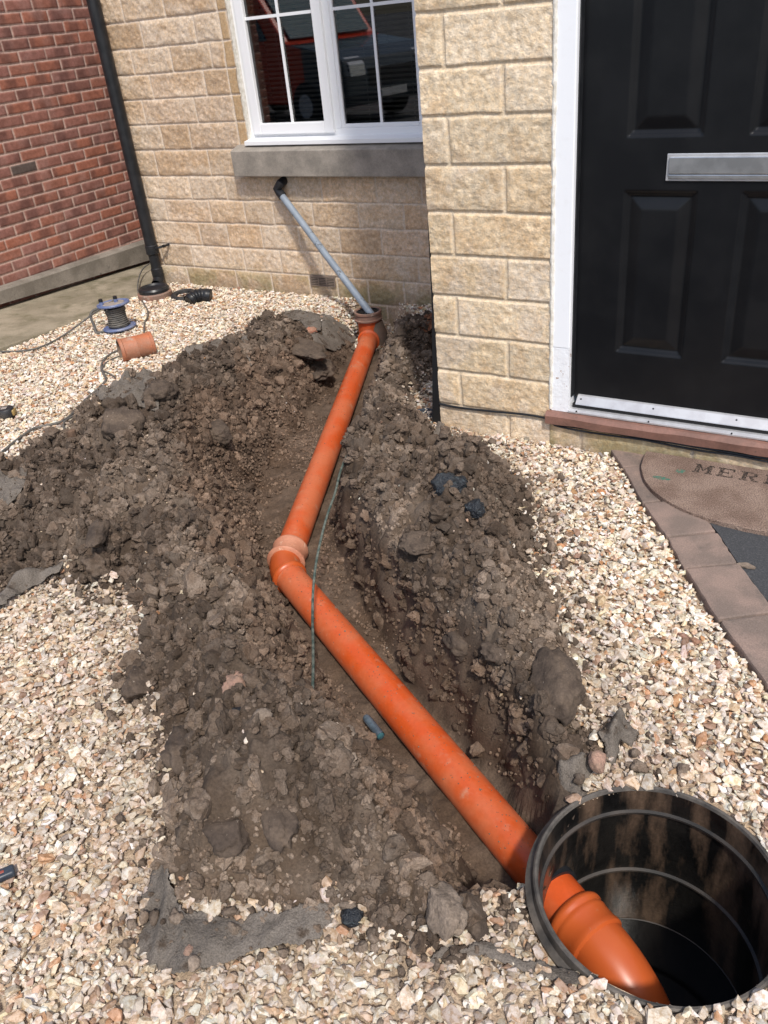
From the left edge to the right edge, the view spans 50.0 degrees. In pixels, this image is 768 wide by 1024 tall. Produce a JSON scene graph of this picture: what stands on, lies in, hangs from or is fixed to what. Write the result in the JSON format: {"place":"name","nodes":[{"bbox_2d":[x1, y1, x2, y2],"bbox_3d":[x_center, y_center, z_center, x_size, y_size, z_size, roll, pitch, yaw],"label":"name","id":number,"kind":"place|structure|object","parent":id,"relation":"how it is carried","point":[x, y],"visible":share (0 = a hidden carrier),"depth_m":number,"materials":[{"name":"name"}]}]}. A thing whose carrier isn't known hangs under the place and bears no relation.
{"place":"outdoors","nodes":[
{"label":"outdoors","id":0,"kind":"place"},
{"bbox_2d":[0,261,152,350],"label":"path","id":1,"kind":"structure","parent":0,"point":[22,321],"depth_m":5.85,"materials":[{"name":"concrete"}]},
{"bbox_2d":[0,0,148,306],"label":"brick building","id":2,"kind":"structure","parent":1,"relation":"on","point":[66,195],"depth_m":6.01,"materials":[{"name":"red brick"}]},
{"bbox_2d":[0,239,148,303],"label":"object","id":3,"kind":"structure","parent":1,"relation":"on","point":[134,253],"depth_m":6.30,"materials":[{"name":"grey concrete"}]},
{"bbox_2d":[0,282,767,1023],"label":"gravel","id":4,"kind":"structure","parent":0,"point":[68,366],"depth_m":1.96,"materials":[{"name":"beige gravel"}]},
{"bbox_2d":[0,864,15,882],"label":"utility knife","id":5,"kind":"object","parent":4,"relation":"on","point":[7,872],"visible":1,"depth_m":1.73,"materials":[{"name":"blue plastic"}]},
{"bbox_2d":[0,405,16,418],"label":"tape measure","id":6,"kind":"object","parent":4,"relation":"on","point":[8,411],"visible":1,"depth_m":3.98,"materials":[{"name":"black plastic"}]},
{"bbox_2d":[0,561,62,604],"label":"weed membrane","id":7,"kind":"object","parent":4,"relation":"on","point":[29,577],"visible":0.99,"depth_m":2.66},
{"bbox_2d":[0,300,113,352],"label":"extension cable","id":8,"kind":"object","parent":4,"relation":"on","point":[74,327],"visible":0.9,"depth_m":5.05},
{"bbox_2d":[0,350,117,452],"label":"extension cable","id":9,"kind":"object","parent":4,"relation":"on","point":[50,424],"visible":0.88,"depth_m":3.88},
{"bbox_2d":[62,415,72,428],"bbox_3d":[-1.446,-0.332,3.577,0.124,0.174,1.140,-8,31,-3],"label":"extension cable","id":10,"kind":"object","parent":4,"relation":"on","point":[65,420],"visible":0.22,"depth_m":3.88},
{"bbox_2d":[102,356,119,377],"bbox_3d":[-1.507,-0.792,4.519,0.091,0.015,0.362,-11,32,-8],"label":"extension cable","id":11,"kind":"object","parent":4,"relation":"on","point":[106,363],"visible":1,"depth_m":4.54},
{"bbox_2d":[89,295,135,333],"bbox_3d":[-1.713,-1.228,5.109,0.318,0.212,0.211,0,32,10],"label":"cable reel","id":12,"kind":"object","parent":4,"relation":"on","point":[116,315],"visible":1,"depth_m":5.07,"materials":[{"name":"blue plastic"}]},
{"bbox_2d":[116,331,156,361],"bbox_3d":[-1.398,-0.932,4.645,0.193,0.140,0.138,-20,34,-21],"label":"pipe coupling","id":13,"kind":"object","parent":4,"relation":"on","point":[137,346],"visible":0.98,"depth_m":4.60,"materials":[{"name":"plastic"}]},
{"bbox_2d":[137,263,149,332],"bbox_3d":[-1.705,-1.553,5.834,0.131,0.032,1.979,-11,32,-7],"label":"extension cable","id":14,"kind":"object","parent":4,"relation":"on","point":[142,300],"visible":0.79,"depth_m":5.57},
{"bbox_2d":[137,282,171,301],"bbox_3d":[-1.594,-1.524,5.718,0.236,0.090,0.236,13,36,28],"label":"gully collar","id":15,"kind":"object","parent":4,"relation":"on","point":[157,292],"visible":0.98,"depth_m":5.65,"materials":[{"name":"black plastic"}]},
{"bbox_2d":[171,288,193,300],"bbox_3d":[-1.385,-1.499,5.686,0.180,0.051,0.179,13,36,28],"label":"rubber ring","id":16,"kind":"object","parent":4,"relation":"on","point":[175,294],"visible":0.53,"depth_m":5.70,"materials":[{"name":"black rubber"}]},
{"bbox_2d":[183,944,192,955],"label":"round stone","id":17,"kind":"object","parent":4,"relation":"on","point":[188,949],"visible":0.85,"depth_m":1.55,"materials":[{"name":"beige stone"}]},
{"bbox_2d":[184,288,211,304],"bbox_3d":[-1.240,-1.438,5.511,0.195,0.113,0.114,-15,32,-14],"label":"pipe elbow","id":18,"kind":"object","parent":4,"relation":"on","point":[194,296],"visible":0.94,"depth_m":5.48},
{"bbox_2d":[184,335,251,365],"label":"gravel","id":19,"kind":"structure","parent":4,"relation":"on","point":[197,346],"depth_m":4.65,"materials":[{"name":"beige gravel"}]},
{"bbox_2d":[137,864,334,973],"bbox_3d":[-0.314,0.798,1.578,0.412,0.065,0.196,4,33,17],"label":"weed membrane","id":20,"kind":"object","parent":4,"relation":"on","point":[294,925],"visible":1,"depth_m":1.57,"materials":[{"name":"grey fabric"}]},
{"bbox_2d":[188,954,200,971],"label":"stone","id":21,"kind":"object","parent":20,"relation":"on","point":[194,961],"visible":1,"depth_m":1.52,"materials":[{"name":"beige stone"}]},
{"bbox_2d":[282,310,321,333],"bbox_3d":[-0.506,-1.168,4.899,0.277,0.103,0.550,-6,31,1],"label":"weed membrane","id":22,"kind":"object","parent":4,"relation":"on","point":[302,314],"visible":0.81,"depth_m":4.96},
{"bbox_2d":[0,311,604,951],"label":"spoil heap","id":23,"kind":"object","parent":4,"relation":"on","point":[220,779],"visible":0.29,"depth_m":1.99,"materials":[{"name":"soil"}]},
{"bbox_2d":[0,464,26,505],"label":"weed membrane","id":24,"kind":"object","parent":23,"relation":"on","point":[17,487],"visible":0.71,"depth_m":2.96,"materials":[{"name":"grey fabric"}]},
{"bbox_2d":[66,429,77,437],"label":"clod","id":25,"kind":"object","parent":23,"relation":"on","point":[71,433],"visible":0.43,"depth_m":3.28,"materials":[{"name":"brown soil"}]},
{"bbox_2d":[85,518,109,548],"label":"clay clod","id":26,"kind":"object","parent":23,"relation":"on","point":[97,533],"visible":1,"depth_m":2.63,"materials":[{"name":"soil"}]},
{"bbox_2d":[101,406,145,439],"bbox_3d":[-1.017,-0.337,3.193,0.174,0.140,0.159,13,36,28],"label":"clay clod","id":27,"kind":"object","parent":23,"relation":"on","point":[115,420],"visible":0.81,"depth_m":3.15,"materials":[{"name":"brown soil"}]},
{"bbox_2d":[94,367,158,410],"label":"gravel","id":28,"kind":"structure","parent":23,"relation":"on","point":[136,386],"depth_m":3.56,"materials":[{"name":"grey gravel"}]},
{"bbox_2d":[121,664,151,700],"bbox_3d":[-0.637,0.451,2.158,0.083,0.089,0.120,-6,31,1],"label":"clay clod","id":29,"kind":"object","parent":23,"relation":"on","point":[134,685],"visible":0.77,"depth_m":2.12,"materials":[{"name":"brown soil"}]},
{"bbox_2d":[141,379,179,401],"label":"clay clod","id":30,"kind":"object","parent":23,"relation":"on","point":[164,390],"visible":0.91,"depth_m":3.33,"materials":[{"name":"brown soil"}]},
{"bbox_2d":[160,725,188,777],"bbox_3d":[-0.460,0.555,1.884,0.093,0.079,0.161,-3,31,5],"label":"clay clod","id":31,"kind":"object","parent":23,"relation":"on","point":[170,754],"visible":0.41,"depth_m":1.86,"materials":[{"name":"soil"}]},
{"bbox_2d":[175,507,195,518],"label":"clay clod","id":32,"kind":"object","parent":23,"relation":"on","point":[190,510],"visible":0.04,"depth_m":2.76,"materials":[{"name":"brown soil"}]},
{"bbox_2d":[202,817,250,857],"bbox_3d":[-0.309,0.632,1.629,0.104,0.063,0.113,13,36,28],"label":"clay clod","id":33,"kind":"object","parent":23,"relation":"on","point":[228,838],"visible":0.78,"depth_m":1.60,"materials":[{"name":"brown soil"}]},
{"bbox_2d":[221,671,246,693],"bbox_3d":[-0.333,0.396,1.851,0.059,0.050,0.100,1,32,11],"label":"brick fragment","id":34,"kind":"object","parent":23,"relation":"on","point":[232,679],"visible":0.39,"depth_m":1.84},
{"bbox_2d":[253,708,272,723],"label":"flat stone","id":35,"kind":"object","parent":23,"relation":"on","point":[264,713],"visible":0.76,"depth_m":1.68,"materials":[{"name":"stone"}]},
{"bbox_2d":[16,315,531,884],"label":"pebbles in soil","id":36,"kind":"object","parent":23,"relation":"on","point":[350,497],"visible":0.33,"depth_m":2.45,"materials":[{"name":"stone"}]},
{"bbox_2d":[260,804,298,853],"bbox_3d":[-0.204,0.604,1.603,0.069,0.049,0.145,-15,32,-15],"label":"clay clod","id":37,"kind":"object","parent":23,"relation":"on","point":[280,826],"visible":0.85,"depth_m":1.58,"materials":[{"name":"brown soil"}]},
{"bbox_2d":[306,327,316,333],"bbox_3d":[-0.421,-1.034,4.703,0.070,0.054,0.060,13,36,28],"label":"brick fragment","id":38,"kind":"object","parent":23,"relation":"on","point":[311,329],"visible":0.71,"depth_m":4.68,"materials":[{"name":"orange brick"}]},
{"bbox_2d":[339,901,356,909],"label":"flat stone","id":39,"kind":"object","parent":23,"relation":"on","point":[345,905],"visible":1,"depth_m":1.58,"materials":[{"name":"stone"}]},
{"bbox_2d":[398,529,436,554],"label":"clay clod","id":40,"kind":"object","parent":23,"relation":"on","point":[411,543],"visible":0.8,"depth_m":2.42,"materials":[{"name":"brown soil"}]},
{"bbox_2d":[418,313,431,332],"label":"dead leaves","id":41,"kind":"object","parent":23,"relation":"on","point":[429,316],"visible":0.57,"depth_m":4.33,"materials":[{"name":"plant"}]},
{"bbox_2d":[433,421,443,433],"bbox_3d":[0.230,-0.358,3.384,0.060,0.121,0.439,-3,31,5],"label":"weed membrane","id":42,"kind":"object","parent":23,"relation":"on","point":[437,428],"visible":0.34,"depth_m":3.47,"materials":[{"name":"grey fabric"}]},
{"bbox_2d":[425,881,468,941],"bbox_3d":[0.111,0.734,1.518,0.086,0.076,0.110,-25,36,-28],"label":"clay clod","id":43,"kind":"object","parent":23,"relation":"on","point":[446,916],"visible":0.99,"depth_m":1.49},
{"bbox_2d":[430,472,467,495],"bbox_3d":[0.207,-0.071,2.581,0.117,0.106,0.107,13,36,28],"label":"bitumen lump","id":44,"kind":"object","parent":23,"relation":"on","point":[438,481],"visible":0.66,"depth_m":2.56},
{"bbox_2d":[464,498,485,519],"bbox_3d":[0.275,-0.013,2.478,0.069,0.058,0.064,13,36,28],"label":"bitumen lump","id":45,"kind":"object","parent":23,"relation":"on","point":[475,508],"visible":1,"depth_m":2.46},
{"bbox_2d":[480,641,505,665],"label":"clay clod","id":46,"kind":"object","parent":23,"relation":"on","point":[491,652],"visible":0.99,"depth_m":2.05,"materials":[{"name":"grey soil"}]},
{"bbox_2d":[528,646,586,726],"bbox_3d":[0.412,0.424,1.965,0.149,0.140,0.186,13,36,28],"label":"clay clod","id":47,"kind":"object","parent":23,"relation":"on","point":[555,676],"visible":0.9,"depth_m":1.93,"materials":[{"name":"brown soil"}]},
{"bbox_2d":[311,314,356,350],"bbox_3d":[-0.290,-1.034,4.833,0.217,0.187,0.554,-3,31,5],"label":"weed membrane","id":48,"kind":"object","parent":4,"relation":"on","point":[333,341],"visible":0.97,"depth_m":4.84,"materials":[{"name":"grey fabric"}]},
{"bbox_2d":[0,309,628,973],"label":"soil on membrane","id":49,"kind":"structure","parent":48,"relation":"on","point":[162,921],"depth_m":1.66,"materials":[{"name":"brown soil"}]},
{"bbox_2d":[0,311,690,1023],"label":"spilt soil","id":50,"kind":"structure","parent":4,"relation":"on","point":[176,915],"depth_m":1.89,"materials":[{"name":"brown soil"}]},
{"bbox_2d":[340,905,363,927],"bbox_3d":[-0.062,0.773,1.580,0.047,0.028,0.045,13,36,28],"label":"plastic scrap","id":51,"kind":"object","parent":4,"relation":"on","point":[352,918],"visible":0.96,"depth_m":1.57,"materials":[{"name":"black plastic"}]},
{"bbox_2d":[168,327,559,904],"bbox_3d":[-0.314,-0.180,3.212,1.146,0.556,3.832,-7,31,-1],"label":"trench","id":52,"kind":"object","parent":4,"relation":"in","point":[533,811],"visible":0.45,"depth_m":2.45,"materials":[{"name":"soil"}]},
{"bbox_2d":[210,419,232,445],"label":"clay clod","id":53,"kind":"object","parent":52,"relation":"on","point":[220,432],"visible":0.75,"depth_m":3.50,"materials":[{"name":"brown soil"}]},
{"bbox_2d":[0,310,582,893],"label":"soil chunks","id":54,"kind":"object","parent":52,"relation":"on","point":[344,756],"visible":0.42,"depth_m":2.37,"materials":[{"name":"brown soil"}]},
{"bbox_2d":[294,678,305,685],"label":"clay clod","id":55,"kind":"object","parent":52,"relation":"on","point":[302,681],"visible":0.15,"depth_m":2.10,"materials":[{"name":"brown soil"}]},
{"bbox_2d":[0,310,600,962],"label":"loose soil crumbs","id":56,"kind":"object","parent":52,"relation":"on","point":[378,810],"visible":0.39,"depth_m":2.33,"materials":[{"name":"brown soil"}]},
{"bbox_2d":[0,309,604,964],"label":"loose soil lumps","id":57,"kind":"object","parent":52,"relation":"on","point":[196,805],"visible":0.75,"depth_m":2.38,"materials":[{"name":"brown soil"}]},
{"bbox_2d":[291,337,327,360],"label":"clay clod","id":58,"kind":"object","parent":52,"relation":"on","point":[307,349],"visible":0.78,"depth_m":4.28,"materials":[{"name":"brown soil"}]},
{"bbox_2d":[310,358,335,380],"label":"clay clod","id":59,"kind":"object","parent":52,"relation":"on","point":[325,368],"visible":0.65,"depth_m":4.36,"materials":[{"name":"brown soil"}]},
{"bbox_2d":[311,456,345,688],"bbox_3d":[-0.169,0.107,2.666,0.096,0.109,1.484,-3,31,6],"label":"green wire","id":60,"kind":"object","parent":52,"relation":"on","point":[312,601],"visible":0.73,"depth_m":2.54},
{"bbox_2d":[347,724,355,736],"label":"stone","id":61,"kind":"object","parent":52,"relation":"on","point":[353,733],"visible":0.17,"depth_m":1.83,"materials":[{"name":"beige stone"}]},
{"bbox_2d":[172,313,548,895],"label":"wall crumbs","id":62,"kind":"object","parent":52,"relation":"on","point":[477,749],"depth_m":2.57,"materials":[{"name":"brown soil"}]},
{"bbox_2d":[363,714,384,739],"bbox_3d":[-0.031,0.607,2.328,0.025,0.025,0.094,-21,34,-23],"label":"plastic pipe offcut","id":63,"kind":"object","parent":52,"relation":"on","point":[371,724],"visible":0.97,"depth_m":2.31,"materials":[{"name":"teal plastic"}]},
{"bbox_2d":[442,626,467,662],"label":"clay clod","id":64,"kind":"object","parent":52,"relation":"on","point":[455,644],"visible":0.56,"depth_m":2.19,"materials":[{"name":"grey soil"}]},
{"bbox_2d":[267,306,670,1004],"bbox_3d":[-0.075,0.016,3.296,0.790,0.406,4.142,-9,31,-4],"label":"drain pipe","id":65,"kind":"object","parent":52,"relation":"in","point":[593,934],"visible":0.88,"depth_m":2.22,"materials":[{"name":"orange plastic"}]},
{"bbox_2d":[285,338,529,868],"bbox_3d":[-0.135,-0.068,3.340,0.604,0.091,3.539,-8,31,-3],"label":"grit on pipe","id":66,"kind":"object","parent":65,"relation":"on","point":[480,789],"visible":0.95,"depth_m":2.35,"materials":[{"name":"brown soil"}]},
{"bbox_2d":[417,408,431,417],"bbox_3d":[0.179,-0.434,3.643,0.108,0.014,0.108,13,36,28],"label":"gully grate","id":67,"kind":"object","parent":4,"relation":"on","point":[422,410],"visible":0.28,"depth_m":3.66,"materials":[{"name":"plastic"}]},
{"bbox_2d":[464,891,488,941],"bbox_3d":[0.162,0.769,1.558,0.062,0.048,0.102,-13,32,-10],"label":"clay clod","id":68,"kind":"object","parent":4,"relation":"on","point":[478,931],"visible":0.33,"depth_m":1.53,"materials":[{"name":"brown soil"}]},
{"bbox_2d":[429,940,580,984],"bbox_3d":[0.221,0.816,1.494,0.285,0.057,0.062,0,32,10],"label":"weed membrane","id":69,"kind":"object","parent":4,"relation":"on","point":[488,949],"visible":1,"depth_m":1.49,"materials":[{"name":"grey fabric"}]},
{"bbox_2d":[557,752,606,796],"bbox_3d":[0.444,0.582,1.846,0.094,0.076,0.118,13,36,28],"label":"weed membrane","id":70,"kind":"object","parent":4,"relation":"on","point":[575,764],"visible":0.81,"depth_m":1.83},
{"bbox_2d":[588,750,606,773],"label":"round stone","id":71,"kind":"object","parent":4,"relation":"on","point":[597,759],"visible":1,"depth_m":1.80,"materials":[{"name":"pink stone"}]},
{"bbox_2d":[598,707,639,764],"bbox_3d":[0.533,0.514,1.892,0.139,0.100,0.073,-31,39,-34],"label":"weed membrane","id":72,"kind":"object","parent":4,"relation":"on","point":[611,736],"visible":0.95,"depth_m":1.88,"materials":[{"name":"grey fabric"}]},
{"bbox_2d":[611,450,643,472],"bbox_3d":[0.963,-0.176,3.135,0.164,0.089,0.157,-5,31,2],"label":"block paver","id":73,"kind":"object","parent":4,"relation":"on","point":[623,459],"visible":0.23,"depth_m":3.10,"materials":[{"name":"concrete"}]},
{"bbox_2d":[624,466,660,507],"bbox_3d":[0.968,-0.068,2.945,0.162,0.091,0.260,-5,31,3],"label":"block paver","id":74,"kind":"object","parent":4,"relation":"on","point":[644,494],"visible":0.28,"depth_m":2.91,"materials":[{"name":"concrete"}]},
{"bbox_2d":[525,786,767,1014],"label":"inspection chamber","id":75,"kind":"object","parent":4,"relation":"in","point":[678,885],"visible":0.78,"depth_m":1.84,"materials":[{"name":"plastic"}]},
{"bbox_2d":[644,502,714,539],"bbox_3d":[0.976,0.053,2.734,0.162,0.091,0.214,-7,31,-1],"label":"block paver","id":76,"kind":"object","parent":4,"relation":"on","point":[669,521],"visible":0.61,"depth_m":2.68,"materials":[{"name":"concrete"}]},
{"bbox_2d":[668,533,735,570],"bbox_3d":[0.984,0.154,2.561,0.166,0.089,0.172,-6,31,1],"label":"block paver","id":77,"kind":"object","parent":4,"relation":"on","point":[700,551],"visible":0.62,"depth_m":2.53,"materials":[{"name":"brown concrete"}]},
{"bbox_2d":[685,564,767,625],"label":"block paver","id":78,"kind":"object","parent":4,"relation":"on","point":[727,592],"visible":0.63,"depth_m":2.34,"materials":[{"name":"concrete"}]},
{"bbox_2d":[720,615,767,691],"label":"block paver","id":79,"kind":"object","parent":4,"relation":"on","point":[747,637],"visible":0.64,"depth_m":2.16,"materials":[{"name":"concrete"}]},
{"bbox_2d":[710,523,767,601],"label":"tarmac path","id":80,"kind":"structure","parent":0,"point":[747,547],"depth_m":2.52,"materials":[{"name":"grey asphalt"}]},
{"bbox_2d":[641,451,767,535],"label":"doormat","id":81,"kind":"object","parent":80,"relation":"on","point":[735,497],"visible":0.9,"depth_m":2.81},
{"bbox_2d":[737,562,755,568],"bbox_3d":[1.075,0.158,2.444,0.056,0.004,0.026,13,36,28],"label":"flattened leaf","id":82,"kind":"object","parent":80,"relation":"on","point":[746,565],"visible":1,"depth_m":2.44,"materials":[{"name":"plant"}]},
{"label":"road","id":83,"kind":"structure","parent":0,"visible":0},
{"bbox_2d":[86,0,767,469],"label":"stone house","id":84,"kind":"structure","parent":83,"relation":"on","point":[578,188],"depth_m":3.00,"materials":[{"name":"beige stone"}]},
{"bbox_2d":[273,176,373,312],"bbox_3d":[-0.347,-1.612,5.009,0.101,0.757,0.873,-29,38,-32],"label":"waste pipe","id":85,"kind":"object","parent":84,"relation":"attached to","point":[280,184],"visible":0.98,"depth_m":5.01,"materials":[{"name":"grey plastic"}]},
{"bbox_2d":[230,0,425,176],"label":"window","id":86,"kind":"structure","parent":84,"relation":"in","point":[333,146],"depth_m":4.73,"materials":[{"name":"white plastic"}]},
{"bbox_2d":[249,0,418,122],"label":"venetian blind","id":87,"kind":"object","parent":84,"relation":"hanging from","point":[409,31],"visible":0.64,"depth_m":4.71,"materials":[{"name":"grey plastic"}]},
{"bbox_2d":[428,225,440,425],"bbox_3d":[0.196,-0.724,3.344,0.042,0.880,0.038,13,36,28],"label":"corner strip","id":88,"kind":"object","parent":84,"relation":"attached to","point":[436,417],"visible":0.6,"depth_m":3.41,"materials":[{"name":"black plastic"}]},
{"bbox_2d":[439,403,767,459],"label":"black cable","id":89,"kind":"object","parent":84,"relation":"attached to","point":[542,417],"visible":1,"depth_m":3.14,"materials":[{"name":"plastic"}]},
{"bbox_2d":[545,0,767,456],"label":"front door","id":90,"kind":"structure","parent":84,"relation":"in","point":[658,325],"depth_m":2.72,"materials":[{"name":"black paint"}]},
{"bbox_2d":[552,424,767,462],"bbox_3d":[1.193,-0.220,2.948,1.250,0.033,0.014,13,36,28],"label":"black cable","id":91,"kind":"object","parent":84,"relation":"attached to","point":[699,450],"visible":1,"depth_m":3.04,"materials":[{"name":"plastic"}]}
]}

